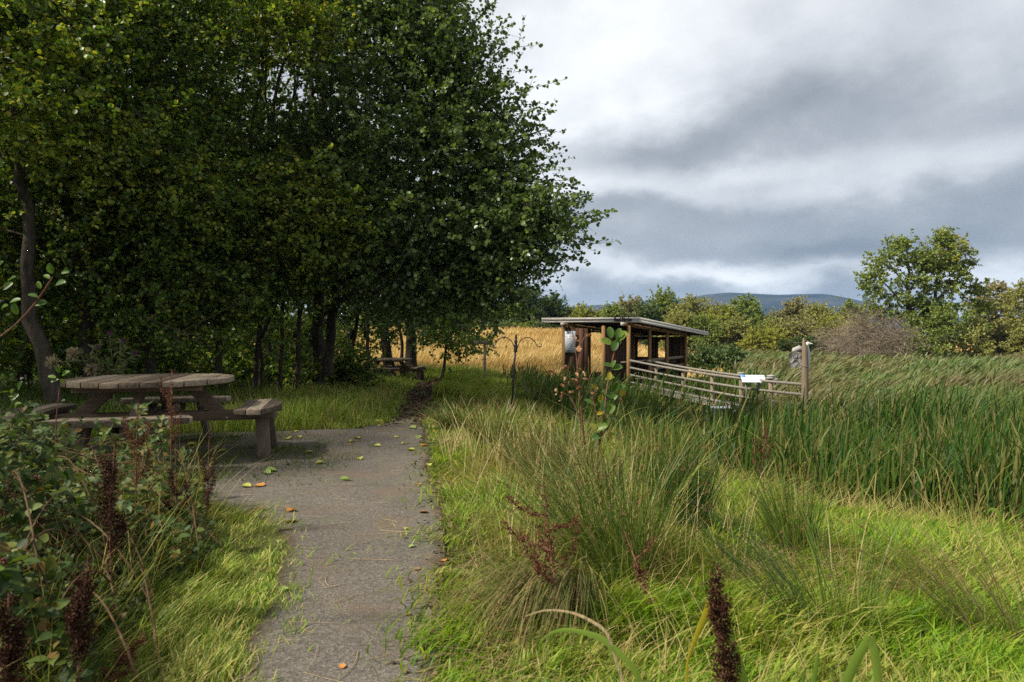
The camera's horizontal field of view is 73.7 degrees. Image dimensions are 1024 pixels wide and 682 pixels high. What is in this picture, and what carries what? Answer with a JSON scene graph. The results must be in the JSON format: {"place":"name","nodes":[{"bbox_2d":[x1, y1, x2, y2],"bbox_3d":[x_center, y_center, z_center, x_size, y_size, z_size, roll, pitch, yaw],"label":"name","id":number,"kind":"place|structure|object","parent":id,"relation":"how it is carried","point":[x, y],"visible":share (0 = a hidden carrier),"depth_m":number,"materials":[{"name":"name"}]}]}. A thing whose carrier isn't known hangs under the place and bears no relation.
{"place":"outdoors","nodes":[
{"label":"outdoors","id":0,"kind":"place"},
{"bbox_2d":[0,464,235,681],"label":"grass","id":1,"kind":"structure","parent":0,"point":[151,574],"depth_m":2.66,"materials":[{"name":"plant"}]},
{"bbox_2d":[25,483,324,681],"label":"verge grass","id":2,"kind":"structure","parent":0,"point":[205,651],"depth_m":2.59,"materials":[{"name":"plant"}]},
{"bbox_2d":[0,366,382,412],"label":"woodland grass","id":3,"kind":"structure","parent":0,"point":[34,394],"depth_m":10.73,"materials":[{"name":"plant"}]},
{"bbox_2d":[1,371,433,436],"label":"woodland edge grass","id":4,"kind":"structure","parent":0,"point":[308,417],"depth_m":8.88,"materials":[{"name":"plant"}]},
{"bbox_2d":[0,382,448,681],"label":"path","id":5,"kind":"structure","parent":0,"point":[336,640],"depth_m":3.50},
{"bbox_2d":[0,373,281,475],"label":"picnic table","id":6,"kind":"object","parent":5,"relation":"on","point":[105,388],"visible":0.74,"depth_m":5.97,"materials":[{"name":"wood"}]},
{"bbox_2d":[25,427,389,487],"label":"moss grass","id":7,"kind":"structure","parent":5,"relation":"on","point":[191,434],"depth_m":6.28,"materials":[{"name":"plant"}]},
{"bbox_2d":[178,425,456,681],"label":"straw litter","id":8,"kind":"object","parent":5,"relation":"on","point":[357,592],"visible":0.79,"depth_m":2.88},
{"bbox_2d":[358,378,438,427],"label":"leaf litter","id":9,"kind":"object","parent":5,"relation":"on","point":[425,388],"visible":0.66,"depth_m":12.20,"materials":[{"name":"plant"}]},
{"bbox_2d":[342,415,459,681],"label":"leaf litter","id":10,"kind":"object","parent":5,"relation":"on","point":[410,579],"visible":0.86,"depth_m":3.67,"materials":[{"name":"plant"}]},
{"bbox_2d":[0,0,1023,326],"label":"sky","id":11,"kind":"structure","parent":0,"point":[737,146],"materials":[{"name":"grey"}]},
{"bbox_2d":[1,335,1023,681],"bbox_3d":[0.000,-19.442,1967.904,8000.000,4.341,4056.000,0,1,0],"label":"ground","id":12,"kind":"structure","parent":0,"point":[285,543],"depth_m":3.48,"materials":[{"name":"plant"}]},
{"bbox_2d":[0,590,31,681],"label":"dock plant","id":13,"kind":"object","parent":12,"relation":"on","point":[11,650],"visible":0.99,"depth_m":1.62,"materials":[{"name":"plant"}]},
{"bbox_2d":[0,260,69,337],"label":"alder sapling","id":14,"kind":"object","parent":12,"relation":"on","point":[38,301],"visible":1,"depth_m":2.20,"materials":[{"name":"green plant"}]},
{"bbox_2d":[0,294,77,391],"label":"undergrowth bush","id":15,"kind":"object","parent":12,"relation":"on","point":[14,341],"visible":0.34,"depth_m":11.87,"materials":[{"name":"green plant"}]},
{"bbox_2d":[61,553,100,681],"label":"dock plant","id":16,"kind":"object","parent":12,"relation":"on","point":[76,619],"visible":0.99,"depth_m":1.77,"materials":[{"name":"plant"}]},
{"bbox_2d":[0,401,169,681],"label":"bramble bush","id":17,"kind":"object","parent":12,"relation":"on","point":[14,576],"visible":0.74,"depth_m":2.42,"materials":[{"name":"green plant"}]},
{"bbox_2d":[45,330,140,408],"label":"thistle plant","id":18,"kind":"object","parent":12,"relation":"on","point":[100,368],"visible":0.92,"depth_m":7.10,"materials":[{"name":"plant"}]},
{"bbox_2d":[28,293,190,380],"bbox_3d":[-7.317,0.141,12.374,2.630,2.158,2.500,0,1,37],"label":"undergrowth bush","id":19,"kind":"object","parent":12,"relation":"on","point":[158,357],"visible":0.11,"depth_m":11.90,"materials":[{"name":"green plant"}]},
{"bbox_2d":[0,0,223,410],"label":"alder tree","id":20,"kind":"object","parent":12,"relation":"on","point":[21,72],"visible":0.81,"depth_m":8.39,"materials":[{"name":"green plant"}]},
{"bbox_2d":[93,435,130,623],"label":"dock plant","id":21,"kind":"object","parent":12,"relation":"on","point":[109,479],"visible":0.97,"depth_m":2.45,"materials":[{"name":"plant"}]},
{"bbox_2d":[0,389,229,588],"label":"bramble bush","id":22,"kind":"object","parent":12,"relation":"on","point":[86,465],"visible":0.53,"depth_m":3.47,"materials":[{"name":"green plant"}]},
{"bbox_2d":[96,631,149,681],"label":"dock plant","id":23,"kind":"object","parent":12,"relation":"on","point":[123,659],"visible":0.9,"depth_m":1.96,"materials":[{"name":"plant"}]},
{"bbox_2d":[0,429,263,681],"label":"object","id":24,"kind":"structure","parent":12,"relation":"on","point":[104,589],"depth_m":2.53,"materials":[{"name":"plant"}]},
{"bbox_2d":[0,0,272,400],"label":"alder tree","id":25,"kind":"object","parent":12,"relation":"on","point":[164,121],"visible":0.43,"depth_m":9.44,"materials":[{"name":"green plant"}]},
{"bbox_2d":[120,399,155,506],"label":"dock plant","id":26,"kind":"object","parent":12,"relation":"on","point":[137,444],"visible":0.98,"depth_m":3.19,"materials":[{"name":"plant"}]},
{"bbox_2d":[0,0,327,395],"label":"alder tree","id":27,"kind":"object","parent":12,"relation":"on","point":[165,334],"visible":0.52,"depth_m":10.07,"materials":[{"name":"green plant"}]},
{"bbox_2d":[158,369,184,511],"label":"dock plant","id":28,"kind":"object","parent":12,"relation":"on","point":[169,398],"visible":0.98,"depth_m":3.50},
{"bbox_2d":[161,439,191,531],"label":"dock plant","id":29,"kind":"object","parent":12,"relation":"on","point":[174,489],"visible":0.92,"depth_m":3.30,"materials":[{"name":"plant"}]},
{"bbox_2d":[76,29,307,373],"bbox_3d":[-8.455,-4.793,18.171,8.085,12.938,6.618,0,1,22],"label":"alder tree","id":30,"kind":"object","parent":12,"relation":"on","point":[275,340],"visible":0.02,"depth_m":18.73,"materials":[{"name":"green plant"}]},
{"bbox_2d":[198,434,218,522],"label":"dock plant","id":31,"kind":"object","parent":12,"relation":"on","point":[211,482],"visible":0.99,"depth_m":3.60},
{"bbox_2d":[156,327,268,389],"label":"undergrowth bush","id":32,"kind":"object","parent":12,"relation":"on","point":[182,366],"visible":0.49,"depth_m":13.33,"materials":[{"name":"green plant"}]},
{"bbox_2d":[88,0,418,391],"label":"alder tree","id":33,"kind":"object","parent":12,"relation":"on","point":[297,16],"visible":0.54,"depth_m":11.13,"materials":[{"name":"green plant"}]},
{"bbox_2d":[203,106,334,388],"bbox_3d":[-4.765,-1.696,13.187,4.217,5.716,3.099,0,1,31],"label":"alder tree","id":34,"kind":"object","parent":12,"relation":"on","point":[256,366],"visible":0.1,"depth_m":12.88,"materials":[{"name":"green plant"}]},
{"bbox_2d":[228,346,325,389],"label":"undergrowth bush","id":35,"kind":"object","parent":12,"relation":"on","point":[289,375],"visible":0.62,"depth_m":14.10,"materials":[{"name":"green plant"}]},
{"bbox_2d":[203,26,379,369],"bbox_3d":[-7.890,-5.850,21.493,8.422,14.568,6.980,0,1,0],"label":"alder tree","id":36,"kind":"object","parent":12,"relation":"on","point":[288,344],"visible":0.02,"depth_m":20.96,"materials":[{"name":"green plant"}]},
{"bbox_2d":[226,105,367,390],"bbox_3d":[-4.291,-1.779,13.774,2.915,5.971,3.870,0,1,0],"label":"alder tree","id":37,"kind":"object","parent":12,"relation":"on","point":[297,335],"visible":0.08,"depth_m":13.65,"materials":[{"name":"green plant"}]},
{"bbox_2d":[224,6,376,362],"bbox_3d":[-7.545,-7.363,25.815,6.555,17.783,6.298,0,1,-30],"label":"alder tree","id":38,"kind":"object","parent":12,"relation":"on","point":[311,310],"visible":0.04,"depth_m":25.86,"materials":[{"name":"green plant"}]},
{"bbox_2d":[254,304,358,370],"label":"undergrowth bush","id":39,"kind":"object","parent":12,"relation":"on","point":[310,323],"visible":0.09,"depth_m":25.23,"materials":[{"name":"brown plant"}]},
{"bbox_2d":[302,340,388,389],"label":"undergrowth bush","id":40,"kind":"object","parent":12,"relation":"on","point":[340,372],"visible":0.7,"depth_m":15.40,"materials":[{"name":"green plant"}]},
{"bbox_2d":[361,358,425,380],"bbox_3d":[-3.940,0.962,22.011,2.176,0.807,2.176,0,1,-41],"label":"picnic table","id":41,"kind":"object","parent":12,"relation":"on","point":[404,369],"visible":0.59,"depth_m":21.70,"materials":[{"name":"wood"}]},
{"bbox_2d":[186,0,620,389],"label":"alder tree","id":42,"kind":"object","parent":12,"relation":"on","point":[478,248],"visible":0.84,"depth_m":12.06,"materials":[{"name":"green plant"}]},
{"bbox_2d":[342,176,491,374],"bbox_3d":[-3.283,-2.156,24.120,5.776,7.182,5.402,0,1,0],"label":"alder tree","id":43,"kind":"object","parent":12,"relation":"on","point":[410,353],"visible":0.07,"depth_m":23.86,"materials":[{"name":"green plant"}]},
{"bbox_2d":[413,402,477,430],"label":"rush clump","id":44,"kind":"object","parent":12,"relation":"on","point":[444,420],"visible":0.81,"depth_m":7.82,"materials":[{"name":"plant"}]},
{"bbox_2d":[413,304,504,380],"bbox_3d":[-1.755,-0.139,21.343,2.901,3.064,2.387,0,1,29],"label":"alder tree","id":45,"kind":"object","parent":12,"relation":"on","point":[433,338],"visible":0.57,"depth_m":21.13,"materials":[{"name":"green plant"}]},
{"bbox_2d":[407,363,576,423],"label":"rough grass","id":46,"kind":"structure","parent":12,"relation":"on","point":[457,376],"depth_m":16.03,"materials":[{"name":"plant"}]},
{"bbox_2d":[449,396,547,452],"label":"rush clump","id":47,"kind":"object","parent":12,"relation":"on","point":[493,419],"visible":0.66,"depth_m":6.34,"materials":[{"name":"plant"}]},
{"bbox_2d":[395,539,621,681],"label":"rush clump","id":48,"kind":"object","parent":12,"relation":"on","point":[570,586],"visible":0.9,"depth_m":2.47,"materials":[{"name":"plant"}]},
{"bbox_2d":[396,442,664,594],"bbox_3d":[0.066,0.786,3.116,1.124,0.674,1.073,0,1,28],"label":"rush clump","id":49,"kind":"object","parent":12,"relation":"on","point":[595,550],"visible":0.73,"depth_m":3.01,"materials":[{"name":"plant"}]},
{"bbox_2d":[507,281,553,324],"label":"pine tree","id":50,"kind":"object","parent":12,"relation":"on","point":[532,302],"visible":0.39,"depth_m":91.10,"materials":[{"name":"plant"}]},
{"bbox_2d":[498,482,584,640],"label":"dock plant","id":51,"kind":"object","parent":12,"relation":"on","point":[536,556],"visible":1,"depth_m":2.45,"materials":[{"name":"plant"}]},
{"bbox_2d":[483,413,604,489],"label":"rush clump","id":52,"kind":"object","parent":12,"relation":"on","point":[532,446],"visible":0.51,"depth_m":4.86,"materials":[{"name":"plant"}]},
{"bbox_2d":[541,292,572,325],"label":"broadleaf tree","id":53,"kind":"object","parent":12,"relation":"on","point":[552,311],"visible":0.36,"depth_m":93.87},
{"bbox_2d":[509,402,615,468],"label":"rush clump","id":54,"kind":"object","parent":12,"relation":"on","point":[576,430],"visible":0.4,"depth_m":5.85,"materials":[{"name":"plant"}]},
{"bbox_2d":[548,326,598,481],"bbox_3d":[0.411,0.500,4.586,0.343,1.207,0.058,0,1,0],"label":"dead sapling","id":55,"kind":"object","parent":12,"relation":"on","point":[579,348],"visible":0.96,"depth_m":4.60,"materials":[{"name":"brown plant"}]},
{"bbox_2d":[508,421,657,514],"bbox_3d":[0.453,0.815,4.416,1.003,0.611,1.130,0,1,-37],"label":"rush clump","id":56,"kind":"object","parent":12,"relation":"on","point":[590,455],"visible":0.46,"depth_m":4.33,"materials":[{"name":"plant"}]},
{"bbox_2d":[526,609,642,681],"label":"iris plant","id":57,"kind":"object","parent":12,"relation":"on","point":[619,653],"visible":1,"depth_m":2.01,"materials":[{"name":"plant"}]},
{"bbox_2d":[569,301,600,332],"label":"broadleaf tree","id":58,"kind":"object","parent":12,"relation":"on","point":[582,311],"visible":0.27,"depth_m":94.23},
{"bbox_2d":[585,327,626,465],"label":"alder sapling","id":59,"kind":"object","parent":12,"relation":"on","point":[610,394],"visible":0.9,"depth_m":4.50,"materials":[{"name":"green plant"}]},
{"bbox_2d":[594,301,628,333],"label":"broadleaf tree","id":60,"kind":"object","parent":12,"relation":"on","point":[610,311],"visible":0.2,"depth_m":89.39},
{"bbox_2d":[437,409,804,577],"bbox_3d":[0.555,0.728,3.346,1.873,0.828,1.572,0,1,0],"label":"rush clump","id":61,"kind":"object","parent":12,"relation":"on","point":[651,516],"visible":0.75,"depth_m":3.31,"materials":[{"name":"plant"}]},
{"bbox_2d":[541,317,708,392],"bbox_3d":[5.015,0.689,27.458,3.165,3.073,10.650,0,1,30],"label":"pond hut","id":62,"kind":"object","parent":12,"relation":"on","point":[626,350],"visible":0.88,"depth_m":24.80,"materials":[{"name":"wood"}]},
{"bbox_2d":[611,290,647,336],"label":"willow tree","id":63,"kind":"object","parent":12,"relation":"on","point":[626,304],"visible":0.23,"depth_m":91.48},
{"bbox_2d":[622,531,667,641],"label":"dock plant","id":64,"kind":"object","parent":12,"relation":"on","point":[639,572],"visible":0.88,"depth_m":2.66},
{"bbox_2d":[629,299,666,345],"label":"broadleaf tree","id":65,"kind":"object","parent":12,"relation":"on","point":[646,313],"visible":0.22,"depth_m":79.91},
{"bbox_2d":[637,284,683,348],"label":"broadleaf tree","id":66,"kind":"object","parent":12,"relation":"on","point":[664,301],"visible":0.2,"depth_m":85.14,"materials":[{"name":"plant"}]},
{"bbox_2d":[605,411,723,490],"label":"rush clump","id":67,"kind":"object","parent":12,"relation":"on","point":[661,447],"visible":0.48,"depth_m":5.23,"materials":[{"name":"plant"}]},
{"bbox_2d":[616,422,740,536],"bbox_3d":[1.021,0.855,4.200,0.765,0.678,0.720,0,1,-15],"label":"rush clump","id":68,"kind":"object","parent":12,"relation":"on","point":[704,499],"visible":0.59,"depth_m":4.10,"materials":[{"name":"plant"}]},
{"bbox_2d":[655,308,703,351],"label":"scrub bush","id":69,"kind":"object","parent":12,"relation":"on","point":[679,319],"visible":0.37,"depth_m":73.26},
{"bbox_2d":[661,293,713,320],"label":"broadleaf tree","id":70,"kind":"object","parent":12,"relation":"on","point":[691,304],"visible":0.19,"depth_m":81.27,"materials":[{"name":"plant"}]},
{"bbox_2d":[684,310,725,349],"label":"scrub bush","id":71,"kind":"object","parent":12,"relation":"on","point":[712,328],"visible":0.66,"depth_m":72.41,"materials":[{"name":"plant"}]},
{"bbox_2d":[687,342,729,377],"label":"marsh bush","id":72,"kind":"object","parent":12,"relation":"on","point":[701,356],"visible":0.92,"depth_m":35.47,"materials":[{"name":"plant"}]},
{"bbox_2d":[630,359,800,413],"bbox_3d":[5.924,1.516,19.785,1.920,1.772,8.148,0,1,-22],"label":"railing","id":73,"kind":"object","parent":12,"relation":"on","point":[770,380],"visible":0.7,"depth_m":19.79,"materials":[{"name":"wood"}]},
{"bbox_2d":[685,600,748,681],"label":"iris plant","id":74,"kind":"object","parent":12,"relation":"on","point":[699,628],"visible":0.72,"depth_m":1.81,"materials":[{"name":"plant"}]},
{"bbox_2d":[697,303,741,335],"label":"broadleaf tree","id":75,"kind":"object","parent":12,"relation":"on","point":[717,313],"visible":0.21,"depth_m":77.40,"materials":[{"name":"green plant"}]},
{"bbox_2d":[701,561,745,681],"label":"dock plant","id":76,"kind":"object","parent":12,"relation":"on","point":[727,672],"visible":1,"depth_m":1.75,"materials":[{"name":"plant"}]},
{"bbox_2d":[619,465,844,642],"bbox_3d":[0.845,0.834,2.862,0.929,0.739,0.558,0,1,0],"label":"rush clump","id":77,"kind":"object","parent":12,"relation":"on","point":[791,585],"visible":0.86,"depth_m":2.74,"materials":[{"name":"plant"}]},
{"bbox_2d":[712,341,753,372],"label":"marsh bush","id":78,"kind":"object","parent":12,"relation":"on","point":[735,353],"visible":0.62,"depth_m":36.46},
{"bbox_2d":[715,314,754,349],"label":"scrub bush","id":79,"kind":"object","parent":12,"relation":"on","point":[731,327],"visible":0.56,"depth_m":73.31,"materials":[{"name":"plant"}]},
{"bbox_2d":[722,292,768,323],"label":"broadleaf tree","id":80,"kind":"object","parent":12,"relation":"on","point":[746,306],"visible":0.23,"depth_m":79.36,"materials":[{"name":"plant"}]},
{"bbox_2d":[495,347,1023,440],"bbox_3d":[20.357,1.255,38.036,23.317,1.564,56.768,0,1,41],"label":"reeds","id":81,"kind":"object","parent":12,"relation":"on","point":[840,372],"visible":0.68,"depth_m":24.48,"materials":[{"name":"plant"}]},
{"bbox_2d":[735,323,792,351],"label":"bush","id":82,"kind":"object","parent":12,"relation":"on","point":[769,338],"visible":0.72,"depth_m":69.25,"materials":[{"name":"plant"}]},
{"bbox_2d":[516,367,1023,522],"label":"dead reeds","id":83,"kind":"object","parent":12,"relation":"on","point":[857,468],"visible":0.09,"depth_m":7.13,"materials":[{"name":"plant"}]},
{"bbox_2d":[711,449,841,554],"bbox_3d":[1.540,0.950,3.983,0.756,0.619,0.888,0,1,30],"label":"rush clump","id":84,"kind":"object","parent":12,"relation":"on","point":[782,524],"visible":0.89,"depth_m":3.96,"materials":[{"name":"plant"}]},
{"bbox_2d":[757,316,807,349],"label":"scrub bush","id":85,"kind":"object","parent":12,"relation":"on","point":[771,324],"visible":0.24,"depth_m":73.88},
{"bbox_2d":[547,372,1023,531],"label":"reeds","id":86,"kind":"object","parent":12,"relation":"on","point":[973,437],"visible":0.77,"depth_m":7.95,"materials":[{"name":"plant"}]},
{"bbox_2d":[773,295,812,323],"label":"willow tree","id":87,"kind":"object","parent":12,"relation":"on","point":[792,309],"visible":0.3,"depth_m":83.40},
{"bbox_2d":[782,313,822,351],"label":"scrub bush","id":88,"kind":"object","parent":12,"relation":"on","point":[809,321],"visible":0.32,"depth_m":73.45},
{"bbox_2d":[801,338,808,406],"bbox_3d":[6.702,1.083,15.612,0.160,2.321,0.161,0,1,0],"label":"carved post","id":89,"kind":"object","parent":12,"relation":"on","point":[804,380],"visible":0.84,"depth_m":15.55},
{"bbox_2d":[789,342,811,372],"bbox_3d":[6.622,0.394,15.696,0.503,0.759,0.254,0,1,16],"label":"heron carving","id":90,"kind":"object","parent":89,"relation":"attached to","point":[795,358],"visible":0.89,"depth_m":15.65},
{"bbox_2d":[794,301,839,328],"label":"willow tree","id":91,"kind":"object","parent":12,"relation":"on","point":[817,312],"visible":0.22,"depth_m":81.52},
{"bbox_2d":[816,312,858,338],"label":"broadleaf tree","id":92,"kind":"object","parent":12,"relation":"on","point":[832,318],"visible":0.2,"depth_m":69.52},
{"bbox_2d":[799,312,876,356],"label":"bare shrub","id":93,"kind":"object","parent":12,"relation":"on","point":[833,349],"visible":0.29,"depth_m":47.95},
{"bbox_2d":[801,635,882,681],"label":"iris plant","id":94,"kind":"object","parent":12,"relation":"on","point":[867,643],"visible":1,"depth_m":1.56,"materials":[{"name":"plant"}]},
{"bbox_2d":[771,491,930,640],"bbox_3d":[1.402,0.900,2.769,0.597,0.633,0.532,-1,1,-42],"label":"rush clump","id":95,"kind":"object","parent":12,"relation":"on","point":[859,580],"visible":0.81,"depth_m":2.73,"materials":[{"name":"plant"}]},
{"bbox_2d":[816,295,911,357],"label":"bare shrub","id":96,"kind":"object","parent":12,"relation":"on","point":[858,335],"visible":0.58,"depth_m":44.55,"materials":[{"name":"plant"}]},
{"bbox_2d":[836,228,940,344],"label":"tall alder tree","id":97,"kind":"object","parent":12,"relation":"on","point":[899,246],"visible":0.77,"depth_m":45.61,"materials":[{"name":"plant"}]},
{"bbox_2d":[848,317,939,357],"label":"bare shrub","id":98,"kind":"object","parent":12,"relation":"on","point":[885,348],"visible":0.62,"depth_m":42.65,"materials":[{"name":"plant"}]},
{"bbox_2d":[804,490,1023,655],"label":"rush clump","id":99,"kind":"object","parent":12,"relation":"on","point":[971,608],"visible":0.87,"depth_m":2.75,"materials":[{"name":"plant"}]},
{"bbox_2d":[886,329,954,356],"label":"marsh bush","id":100,"kind":"object","parent":12,"relation":"on","point":[937,347],"visible":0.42,"depth_m":42.18,"materials":[{"name":"plant"}]},
{"bbox_2d":[894,303,978,348],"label":"marsh bush","id":101,"kind":"object","parent":12,"relation":"on","point":[943,329],"visible":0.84,"depth_m":43.45,"materials":[{"name":"plant"}]},
{"bbox_2d":[904,225,1000,351],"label":"tall alder tree","id":102,"kind":"object","parent":12,"relation":"on","point":[947,261],"visible":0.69,"depth_m":45.49,"materials":[{"name":"plant"}]},
{"bbox_2d":[926,322,998,358],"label":"marsh bush","id":103,"kind":"object","parent":12,"relation":"on","point":[981,351],"visible":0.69,"depth_m":42.99,"materials":[{"name":"plant"}]},
{"bbox_2d":[968,321,1015,354],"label":"willow tree","id":104,"kind":"object","parent":12,"relation":"on","point":[997,335],"visible":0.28,"depth_m":46.47,"materials":[{"name":"plant"}]},
{"bbox_2d":[962,278,1023,351],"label":"willow tree","id":105,"kind":"object","parent":12,"relation":"on","point":[1001,286],"visible":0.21,"depth_m":55.31,"materials":[{"name":"plant"}]},
{"bbox_2d":[992,278,1023,346],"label":"willow tree","id":106,"kind":"object","parent":12,"relation":"on","point":[1016,304],"visible":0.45,"depth_m":51.74,"materials":[{"name":"plant"}]},
{"bbox_2d":[994,318,1023,356],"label":"willow tree","id":107,"kind":"object","parent":12,"relation":"on","point":[1016,339],"visible":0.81,"depth_m":44.46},
{"bbox_2d":[295,325,787,378],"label":"field grass","id":108,"kind":"structure","parent":0,"point":[548,352],"depth_m":38.26,"materials":[{"name":"plant"}]},
{"bbox_2d":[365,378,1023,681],"bbox_3d":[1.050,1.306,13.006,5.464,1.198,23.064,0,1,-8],"label":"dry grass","id":109,"kind":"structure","parent":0,"point":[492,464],"depth_m":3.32,"materials":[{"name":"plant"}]},
{"bbox_2d":[572,292,959,334],"bbox_3d":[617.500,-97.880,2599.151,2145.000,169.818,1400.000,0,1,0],"label":"hills","id":110,"kind":"structure","parent":0,"point":[769,301],"depth_m":2337.89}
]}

